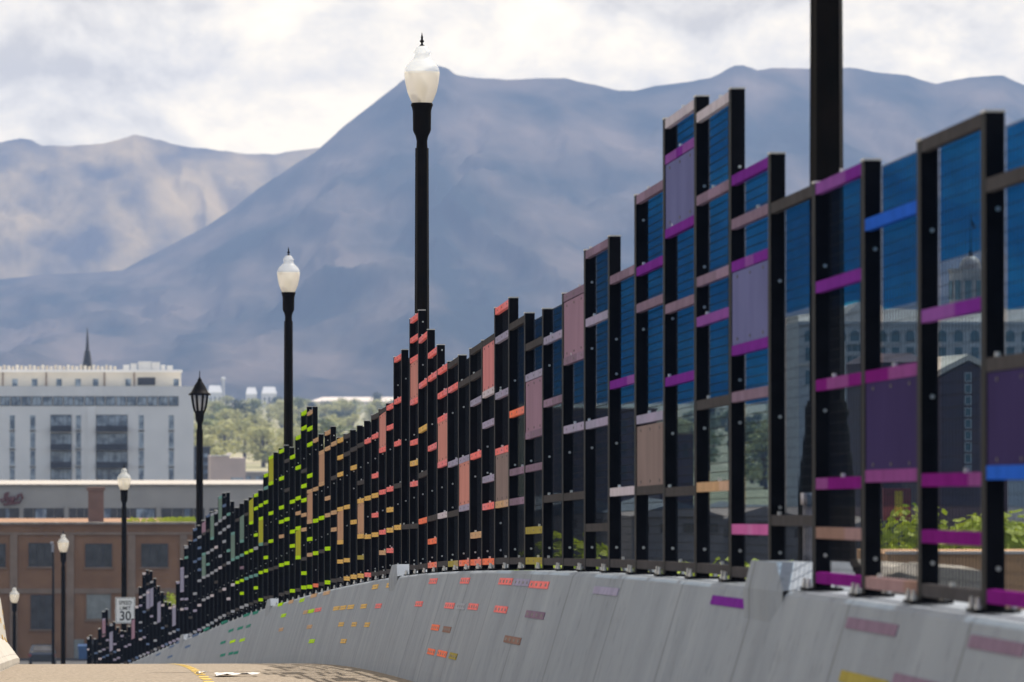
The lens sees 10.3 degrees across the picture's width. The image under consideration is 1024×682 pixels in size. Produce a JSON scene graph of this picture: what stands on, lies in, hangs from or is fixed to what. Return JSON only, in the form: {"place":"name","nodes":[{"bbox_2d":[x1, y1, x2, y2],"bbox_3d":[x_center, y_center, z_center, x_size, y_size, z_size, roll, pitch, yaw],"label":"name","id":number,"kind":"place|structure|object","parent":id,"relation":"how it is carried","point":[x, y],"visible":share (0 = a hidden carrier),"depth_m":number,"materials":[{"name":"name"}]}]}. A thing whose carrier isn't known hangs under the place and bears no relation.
{"place":"outdoors","nodes":[
{"label":"outdoors","id":0,"kind":"place"},
{"bbox_2d":[0,361,193,479],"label":"hotel","id":1,"kind":"structure","parent":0,"point":[81,424],"depth_m":698.18,"materials":[{"name":"white concrete"}]},
{"bbox_2d":[11,396,20,405],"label":"window","id":2,"kind":"structure","parent":1,"relation":"in","point":[15,400],"depth_m":697.37,"materials":[{"name":"grey"}]},
{"bbox_2d":[32,396,41,405],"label":"window","id":3,"kind":"structure","parent":1,"relation":"in","point":[36,400],"depth_m":697.54,"materials":[{"name":"grey glass"}]},
{"bbox_2d":[53,396,62,405],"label":"window","id":4,"kind":"structure","parent":1,"relation":"in","point":[57,400],"depth_m":697.72,"materials":[{"name":"grey"}]},
{"bbox_2d":[50,415,71,425],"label":"window","id":5,"kind":"structure","parent":1,"relation":"in","point":[56,420],"depth_m":697.72,"materials":[{"name":"grey"}]},
{"bbox_2d":[50,433,71,444],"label":"window","id":6,"kind":"structure","parent":1,"relation":"in","point":[56,438],"depth_m":697.72,"materials":[{"name":"grey"}]},
{"bbox_2d":[50,451,71,462],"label":"window","id":7,"kind":"structure","parent":1,"relation":"in","point":[56,456],"depth_m":697.72,"materials":[{"name":"grey"}]},
{"bbox_2d":[50,469,71,479],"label":"window","id":8,"kind":"structure","parent":1,"relation":"in","point":[56,474],"depth_m":697.72,"materials":[{"name":"grey"}]},
{"bbox_2d":[74,396,83,405],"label":"window","id":9,"kind":"structure","parent":1,"relation":"in","point":[78,400],"depth_m":697.89,"materials":[{"name":"grey"}]},
{"bbox_2d":[95,396,104,405],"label":"window","id":10,"kind":"structure","parent":1,"relation":"in","point":[99,400],"depth_m":698.06,"materials":[{"name":"grey"}]},
{"bbox_2d":[96,415,127,425],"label":"window","id":11,"kind":"structure","parent":1,"relation":"in","point":[101,420],"depth_m":698.23,"materials":[{"name":"grey"}]},
{"bbox_2d":[96,433,127,444],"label":"window","id":12,"kind":"structure","parent":1,"relation":"in","point":[101,438],"depth_m":698.23,"materials":[{"name":"grey"}]},
{"bbox_2d":[96,451,127,462],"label":"window","id":13,"kind":"structure","parent":1,"relation":"in","point":[101,456],"depth_m":698.06,"materials":[{"name":"grey"}]},
{"bbox_2d":[96,469,127,479],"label":"window","id":14,"kind":"structure","parent":1,"relation":"in","point":[101,474],"depth_m":698.06,"materials":[{"name":"grey glass"}]},
{"bbox_2d":[116,396,125,405],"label":"window","id":15,"kind":"structure","parent":1,"relation":"in","point":[120,400],"depth_m":698.23,"materials":[{"name":"grey"}]},
{"bbox_2d":[137,396,146,405],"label":"window","id":16,"kind":"structure","parent":1,"relation":"in","point":[141,400],"depth_m":698.40,"materials":[{"name":"grey"}]},
{"bbox_2d":[158,396,167,405],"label":"window","id":17,"kind":"structure","parent":1,"relation":"in","point":[162,400],"depth_m":698.74,"materials":[{"name":"grey"}]},
{"bbox_2d":[0,135,318,278],"bbox_3d":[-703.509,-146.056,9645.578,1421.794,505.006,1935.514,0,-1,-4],"label":"mountain","id":18,"kind":"structure","parent":0,"point":[122,203],"depth_m":10048.00,"materials":[{"name":"rock"},{"name":"earth"}]},
{"bbox_2d":[0,480,377,587],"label":"podium building","id":19,"kind":"structure","parent":0,"point":[69,498],"depth_m":558.59,"materials":[{"name":"beige paint"}]},
{"bbox_2d":[0,508,19,517],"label":"window","id":20,"kind":"structure","parent":19,"relation":"in","point":[14,512],"depth_m":557.76,"materials":[{"name":"grey glass"}]},
{"bbox_2d":[23,508,63,517],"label":"window","id":21,"kind":"structure","parent":19,"relation":"in","point":[27,512],"depth_m":557.90,"materials":[{"name":"grey glass"}]},
{"bbox_2d":[69,508,87,517],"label":"window","id":22,"kind":"structure","parent":19,"relation":"in","point":[73,512],"depth_m":558.17,"materials":[{"name":"grey glass"}]},
{"bbox_2d":[104,508,155,517],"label":"window","id":23,"kind":"structure","parent":19,"relation":"in","point":[115,512],"depth_m":558.58,"materials":[{"name":"grey glass"}]},
{"bbox_2d":[161,508,204,519],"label":"window","id":24,"kind":"structure","parent":19,"relation":"in","point":[165,512],"depth_m":558.85,"materials":[{"name":"grey glass"}]},
{"bbox_2d":[194,446,210,479],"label":"dark building","id":25,"kind":"structure","parent":0,"point":[206,451],"depth_m":898.61,"materials":[{"name":"stone"}]},
{"bbox_2d":[0,663,412,681],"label":"road","id":26,"kind":"structure","parent":0,"point":[289,672],"depth_m":62.03,"materials":[{"name":"beige concrete"}]},
{"bbox_2d":[0,599,19,671],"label":"concrete barrier","id":27,"kind":"object","parent":26,"relation":"on","point":[9,657],"visible":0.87,"depth_m":75.28,"materials":[{"name":"white concrete"}]},
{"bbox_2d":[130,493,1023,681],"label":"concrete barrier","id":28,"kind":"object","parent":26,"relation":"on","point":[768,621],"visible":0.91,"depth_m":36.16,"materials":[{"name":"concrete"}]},
{"bbox_2d":[117,465,130,634],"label":"street lamp","id":29,"kind":"object","parent":28,"relation":"on","point":[124,484],"visible":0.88,"depth_m":175.55,"materials":[{"name":"black metal"}]},
{"bbox_2d":[115,597,134,622],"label":"speed limit sign","id":30,"kind":"object","parent":29,"relation":"attached to","point":[124,609],"visible":0.99,"depth_m":175.19,"materials":[{"name":"white metal"}]},
{"bbox_2d":[87,541,191,663],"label":"fence","id":31,"kind":"object","parent":28,"relation":"on","point":[158,623],"visible":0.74,"depth_m":156.81,"materials":[{"name":"metal"}]},
{"bbox_2d":[189,371,210,528],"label":"street lamp","id":32,"kind":"object","parent":28,"relation":"on","point":[199,404],"visible":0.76,"depth_m":139.21,"materials":[{"name":"black metal"}]},
{"bbox_2d":[189,452,277,636],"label":"fence","id":33,"kind":"object","parent":28,"relation":"on","point":[233,564],"visible":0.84,"depth_m":117.35,"materials":[{"name":"metal"}]},
{"bbox_2d":[277,247,299,446],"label":"street lamp","id":34,"kind":"object","parent":28,"relation":"on","point":[288,282],"visible":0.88,"depth_m":102.81,"materials":[{"name":"black paint"},{"name":"frosted white glass"}]},
{"bbox_2d":[274,349,408,604],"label":"fence","id":35,"kind":"object","parent":28,"relation":"on","point":[341,510],"visible":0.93,"depth_m":80.92,"materials":[{"name":"metal"}]},
{"bbox_2d":[404,34,439,570],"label":"street lamp","id":36,"kind":"object","parent":28,"relation":"on","point":[421,86],"visible":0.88,"depth_m":66.01,"materials":[{"name":"black paint"},{"name":"frosted white glass"}]},
{"bbox_2d":[402,87,785,581],"bbox_3d":[0.050,0.594,48.056,0.255,3.633,36.646,0,-1,-4],"label":"fence","id":37,"kind":"object","parent":28,"relation":"on","point":[650,315],"visible":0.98,"depth_m":37.14,"materials":[{"name":"metal"}]},
{"bbox_2d":[796,0,859,574],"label":"street lamp","id":38,"kind":"object","parent":28,"relation":"on","point":[826,88],"visible":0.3,"depth_m":29.50,"materials":[{"name":"black metal"}]},
{"bbox_2d":[771,109,1023,612],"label":"fence","id":39,"kind":"object","parent":28,"relation":"on","point":[836,223],"visible":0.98,"depth_m":24.81,"materials":[{"name":"metal"}]},
{"bbox_2d":[208,453,245,479],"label":"pink building","id":40,"kind":"structure","parent":0,"point":[223,467],"depth_m":759.08,"materials":[{"name":"clear concrete"}]},
{"bbox_2d":[246,471,267,479],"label":"beige building","id":41,"kind":"structure","parent":0,"point":[254,475],"depth_m":999.04,"materials":[{"name":"beige paint"}]},
{"bbox_2d":[19,505,767,663],"bbox_3d":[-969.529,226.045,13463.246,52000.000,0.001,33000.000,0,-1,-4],"label":"ground","id":42,"kind":"structure","parent":0,"point":[58,661],"depth_m":392.81,"materials":[{"name":"concrete"}]},
{"bbox_2d":[10,584,18,652],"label":"street lamp","id":43,"kind":"object","parent":42,"relation":"on","point":[14,598],"visible":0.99,"depth_m":247.75,"materials":[{"name":"black metal"}]},
{"bbox_2d":[28,644,55,663],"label":"parked car","id":44,"kind":"object","parent":42,"relation":"on","point":[40,652],"visible":0.61,"depth_m":383.34,"materials":[{"name":"black paint"}]},
{"bbox_2d":[50,542,54,663],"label":"pole","id":45,"kind":"object","parent":42,"relation":"on","point":[53,625],"visible":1,"depth_m":328.68,"materials":[{"name":"black metal"}]},
{"bbox_2d":[58,531,68,663],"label":"street lamp","id":46,"kind":"object","parent":42,"relation":"on","point":[63,547],"visible":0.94,"depth_m":211.45,"materials":[{"name":"black metal"}]},
{"bbox_2d":[78,644,86,658],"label":"waste bin","id":47,"kind":"object","parent":42,"relation":"on","point":[82,651],"visible":0.64,"depth_m":394.19,"materials":[{"name":"blue plastic"}]},
{"bbox_2d":[82,327,91,369],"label":"church steeple","id":48,"kind":"object","parent":42,"relation":"on","point":[87,361],"visible":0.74,"depth_m":927.12,"materials":[{"name":"grey metal"}]},
{"bbox_2d":[0,487,195,657],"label":"brick building","id":49,"kind":"structure","parent":42,"relation":"on","point":[93,574],"depth_m":398.62,"materials":[{"name":"brick"}]},
{"bbox_2d":[0,544,4,566],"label":"window","id":50,"kind":"structure","parent":49,"relation":"in","point":[2,546],"depth_m":398.23,"materials":[{"name":"grey glass"}]},
{"bbox_2d":[29,543,51,565],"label":"window","id":51,"kind":"structure","parent":49,"relation":"in","point":[40,554],"depth_m":398.42,"materials":[{"name":"grey glass"}]},
{"bbox_2d":[31,595,51,628],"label":"window","id":52,"kind":"structure","parent":49,"relation":"in","point":[41,605],"depth_m":398.32,"materials":[{"name":"grey glass"}]},
{"bbox_2d":[74,639,83,657],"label":"service door","id":53,"kind":"structure","parent":49,"relation":"in","point":[76,641],"depth_m":398.52,"materials":[{"name":"grey metal"}]},
{"bbox_2d":[85,544,111,566],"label":"window","id":54,"kind":"structure","parent":49,"relation":"in","point":[96,555],"depth_m":398.71,"materials":[{"name":"grey glass"}]},
{"bbox_2d":[86,594,110,619],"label":"window","id":55,"kind":"structure","parent":49,"relation":"in","point":[95,603],"depth_m":398.62,"materials":[{"name":"glass"}]},
{"bbox_2d":[141,544,167,566],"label":"window","id":56,"kind":"structure","parent":49,"relation":"in","point":[152,555],"depth_m":399.00,"materials":[{"name":"grey glass"}]},
{"bbox_2d":[120,516,195,521],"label":"weeds","id":57,"kind":"object","parent":49,"relation":"on","point":[179,519],"visible":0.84,"depth_m":401.50,"materials":[{"name":"green plant"}]},
{"bbox_2d":[520,531,607,569],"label":"leafy tree","id":58,"kind":"object","parent":42,"relation":"on","point":[574,554],"depth_m":158.85,"materials":[{"name":"green plant"}]},
{"bbox_2d":[882,488,910,544],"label":"pole sign","id":59,"kind":"object","parent":42,"relation":"on","point":[896,503],"visible":0.18,"depth_m":302.14,"materials":[{"name":"red paint"}]},
{"bbox_2d":[882,503,962,548],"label":"leafy tree","id":60,"kind":"object","parent":42,"relation":"on","point":[907,529],"visible":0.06,"depth_m":262.97,"materials":[{"name":"green plant"}]},
{"bbox_2d":[939,508,1022,548],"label":"leafy tree","id":61,"kind":"object","parent":42,"relation":"on","point":[980,531],"visible":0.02,"depth_m":257.59,"materials":[{"name":"green plant"}]},
{"bbox_2d":[194,403,767,504],"bbox_3d":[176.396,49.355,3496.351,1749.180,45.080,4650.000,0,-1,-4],"label":"hillside","id":62,"kind":"structure","parent":0,"point":[252,465],"depth_m":1728.48,"materials":[{"name":"green plant"}]},
{"bbox_2d":[194,418,224,447],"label":"leafy tree","id":63,"kind":"object","parent":62,"relation":"on","point":[206,422],"visible":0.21,"depth_m":1815.10,"materials":[{"name":"green plant"}]},
{"bbox_2d":[194,423,231,451],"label":"leafy tree","id":64,"kind":"object","parent":62,"relation":"on","point":[209,431],"visible":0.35,"depth_m":1672.40,"materials":[{"name":"green plant"}]},
{"bbox_2d":[208,385,221,401],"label":"hillside building","id":65,"kind":"structure","parent":62,"relation":"on","point":[215,391],"depth_m":4494.90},
{"bbox_2d":[194,433,241,454],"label":"leafy tree","id":66,"kind":"object","parent":62,"relation":"on","point":[206,438],"visible":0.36,"depth_m":1519.96,"materials":[{"name":"green plant"}]},
{"bbox_2d":[210,448,233,456],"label":"leafy tree","id":67,"kind":"object","parent":62,"relation":"on","point":[214,451],"visible":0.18,"depth_m":1403.80,"materials":[{"name":"green plant"}]},
{"bbox_2d":[209,419,243,452],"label":"leafy tree","id":68,"kind":"object","parent":62,"relation":"on","point":[229,421],"visible":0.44,"depth_m":1837.60,"materials":[{"name":"green plant"}]},
{"bbox_2d":[214,409,242,438],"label":"leafy tree","id":69,"kind":"object","parent":62,"relation":"on","point":[227,416],"visible":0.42,"depth_m":2113.56,"materials":[{"name":"green plant"}]},
{"bbox_2d":[214,408,249,439],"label":"leafy tree","id":70,"kind":"object","parent":62,"relation":"on","point":[236,413],"visible":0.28,"depth_m":2153.75,"materials":[{"name":"green plant"}]},
{"bbox_2d":[225,398,256,422],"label":"leafy tree","id":71,"kind":"object","parent":62,"relation":"on","point":[236,403],"visible":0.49,"depth_m":2305.86,"materials":[{"name":"green plant"}]},
{"bbox_2d":[227,418,255,457],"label":"leafy tree","id":72,"kind":"object","parent":62,"relation":"on","point":[245,425],"visible":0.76,"depth_m":1734.53,"materials":[{"name":"green plant"}]},
{"bbox_2d":[246,387,256,401],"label":"hillside building","id":73,"kind":"structure","parent":62,"relation":"on","point":[251,392],"depth_m":4496.97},
{"bbox_2d":[246,398,267,421],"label":"leafy tree","id":74,"kind":"object","parent":62,"relation":"on","point":[256,404],"visible":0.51,"depth_m":2713.20,"materials":[{"name":"green plant"}]},
{"bbox_2d":[246,414,269,426],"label":"leafy tree","id":75,"kind":"object","parent":62,"relation":"on","point":[255,419],"visible":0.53,"depth_m":2036.52,"materials":[{"name":"green plant"}]},
{"bbox_2d":[240,426,283,466],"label":"leafy tree","id":76,"kind":"object","parent":62,"relation":"on","point":[263,454],"visible":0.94,"depth_m":1588.29,"materials":[{"name":"green plant"}]},
{"bbox_2d":[246,430,283,462],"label":"leafy tree","id":77,"kind":"object","parent":62,"relation":"on","point":[267,442],"visible":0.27,"depth_m":1652.23,"materials":[{"name":"green plant"}]},
{"bbox_2d":[261,387,276,407],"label":"hillside building","id":78,"kind":"structure","parent":62,"relation":"on","point":[268,392],"depth_m":4597.80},
{"bbox_2d":[260,413,278,427],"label":"leafy tree","id":79,"kind":"object","parent":62,"relation":"on","point":[273,418],"visible":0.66,"depth_m":2548.05,"materials":[{"name":"green plant"}]},
{"bbox_2d":[266,405,293,427],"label":"leafy tree","id":80,"kind":"object","parent":62,"relation":"on","point":[280,412],"visible":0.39,"depth_m":2677.81,"materials":[{"name":"green plant"}]},
{"bbox_2d":[268,428,300,453],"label":"leafy tree","id":81,"kind":"object","parent":62,"relation":"on","point":[278,446],"visible":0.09,"depth_m":1300.78,"materials":[{"name":"green plant"}]},
{"bbox_2d":[275,402,300,424],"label":"leafy tree","id":82,"kind":"object","parent":62,"relation":"on","point":[280,419],"visible":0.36,"depth_m":2640.39,"materials":[{"name":"green plant"}]},
{"bbox_2d":[293,397,306,420],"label":"leafy tree","id":83,"kind":"object","parent":62,"relation":"on","point":[299,402],"visible":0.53,"depth_m":2750.36,"materials":[{"name":"green plant"}]},
{"bbox_2d":[318,404,335,419],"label":"leafy tree","id":84,"kind":"object","parent":62,"relation":"on","point":[326,408],"visible":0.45,"depth_m":2660.59,"materials":[{"name":"green plant"}]},
{"bbox_2d":[323,414,346,427],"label":"leafy tree","id":85,"kind":"object","parent":62,"relation":"on","point":[335,418],"visible":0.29,"depth_m":2098.48,"materials":[{"name":"green plant"}]},
{"bbox_2d":[318,417,356,439],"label":"leafy tree","id":86,"kind":"object","parent":62,"relation":"on","point":[326,424],"visible":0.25,"depth_m":1454.50,"materials":[{"name":"green plant"}]},
{"bbox_2d":[328,409,356,430],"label":"leafy tree","id":87,"kind":"object","parent":62,"relation":"on","point":[339,414],"visible":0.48,"depth_m":2456.97,"materials":[{"name":"green plant"}]},
{"bbox_2d":[332,402,361,423],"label":"leafy tree","id":88,"kind":"object","parent":62,"relation":"on","point":[346,406],"visible":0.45,"depth_m":2625.83,"materials":[{"name":"green plant"}]},
{"bbox_2d":[340,414,359,431],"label":"leafy tree","id":89,"kind":"object","parent":62,"relation":"on","point":[350,420],"visible":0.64,"depth_m":2269.75,"materials":[{"name":"green plant"}]},
{"bbox_2d":[312,397,392,409],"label":"hillside building","id":90,"kind":"structure","parent":62,"relation":"on","point":[363,399],"depth_m":4304.94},
{"bbox_2d":[363,399,387,418],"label":"leafy tree","id":91,"kind":"object","parent":62,"relation":"on","point":[376,402],"visible":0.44,"depth_m":2933.33,"materials":[{"name":"green plant"}]},
{"bbox_2d":[745,420,767,488],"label":"leafy tree","id":92,"kind":"object","parent":62,"relation":"on","point":[759,454],"visible":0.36,"depth_m":1320.91,"materials":[{"name":"green plant"}]},
{"bbox_2d":[745,420,767,482],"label":"leafy tree","id":93,"kind":"object","parent":62,"relation":"on","point":[751,443],"visible":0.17,"depth_m":1386.94,"materials":[{"name":"green plant"}]},
{"bbox_2d":[745,445,767,485],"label":"leafy tree","id":94,"kind":"object","parent":62,"relation":"on","point":[757,462],"visible":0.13,"depth_m":1354.71,"materials":[{"name":"green plant"}]},
{"bbox_2d":[0,65,1023,402],"bbox_3d":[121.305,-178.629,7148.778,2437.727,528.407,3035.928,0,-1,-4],"label":"mountain","id":95,"kind":"structure","parent":0,"point":[536,185],"depth_m":7528.74,"materials":[{"name":"blue stone"}]},
{"bbox_2d":[0,0,1023,403],"label":"sky","id":96,"kind":"structure","parent":0,"point":[238,76],"materials":[{"name":"white"}]},
{"bbox_2d":[506,493,598,568],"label":"grey shed","id":97,"kind":"structure","parent":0,"point":[574,525],"depth_m":361.08,"materials":[{"name":"grey"}]},
{"bbox_2d":[555,408,656,500],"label":"maroon building","id":98,"kind":"structure","parent":0,"point":[596,451],"depth_m":622.09,"materials":[{"name":"brick"}]},
{"bbox_2d":[607,498,723,573],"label":"grey shed","id":99,"kind":"structure","parent":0,"point":[649,570],"depth_m":341.49,"materials":[{"name":"grey"}]},
{"bbox_2d":[650,433,693,505],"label":"maroon building","id":100,"kind":"structure","parent":0,"point":[683,466],"depth_m":562.55,"materials":[{"name":"brick"}]},
{"bbox_2d":[712,501,796,575],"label":"grey shed","id":101,"kind":"structure","parent":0,"point":[755,536],"depth_m":351.85,"materials":[{"name":"grey"}]},
{"bbox_2d":[845,341,859,402],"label":"glass building","id":102,"kind":"structure","parent":0,"point":[851,358],"depth_m":704.86,"materials":[{"name":"grey glass"}]},
{"bbox_2d":[845,353,916,524],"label":"maroon building","id":103,"kind":"structure","parent":0,"point":[859,416],"depth_m":660.01,"materials":[{"name":"brick"}]},
{"bbox_2d":[785,253,1022,521],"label":"civic building","id":104,"kind":"structure","parent":0,"point":[898,352],"depth_m":907.80,"materials":[{"name":"grey stone"}]},
{"bbox_2d":[859,559,980,602],"bbox_3d":[2.018,1.881,31.501,0.344,1.408,5.400,0,-1,-4],"label":"concrete ledge","id":105,"kind":"object","parent":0,"point":[897,593],"visible":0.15,"depth_m":28.83,"materials":[{"name":"grey concrete"}]},
{"bbox_2d":[856,549,1023,609],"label":"tan wall building","id":106,"kind":"structure","parent":0,"point":[968,563],"depth_m":241.94,"materials":[{"name":"concrete"}]},
{"bbox_2d":[904,354,1006,529],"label":"brick tower","id":107,"kind":"structure","parent":0,"point":[959,438],"depth_m":524.23,"materials":[{"name":"grey brick"}]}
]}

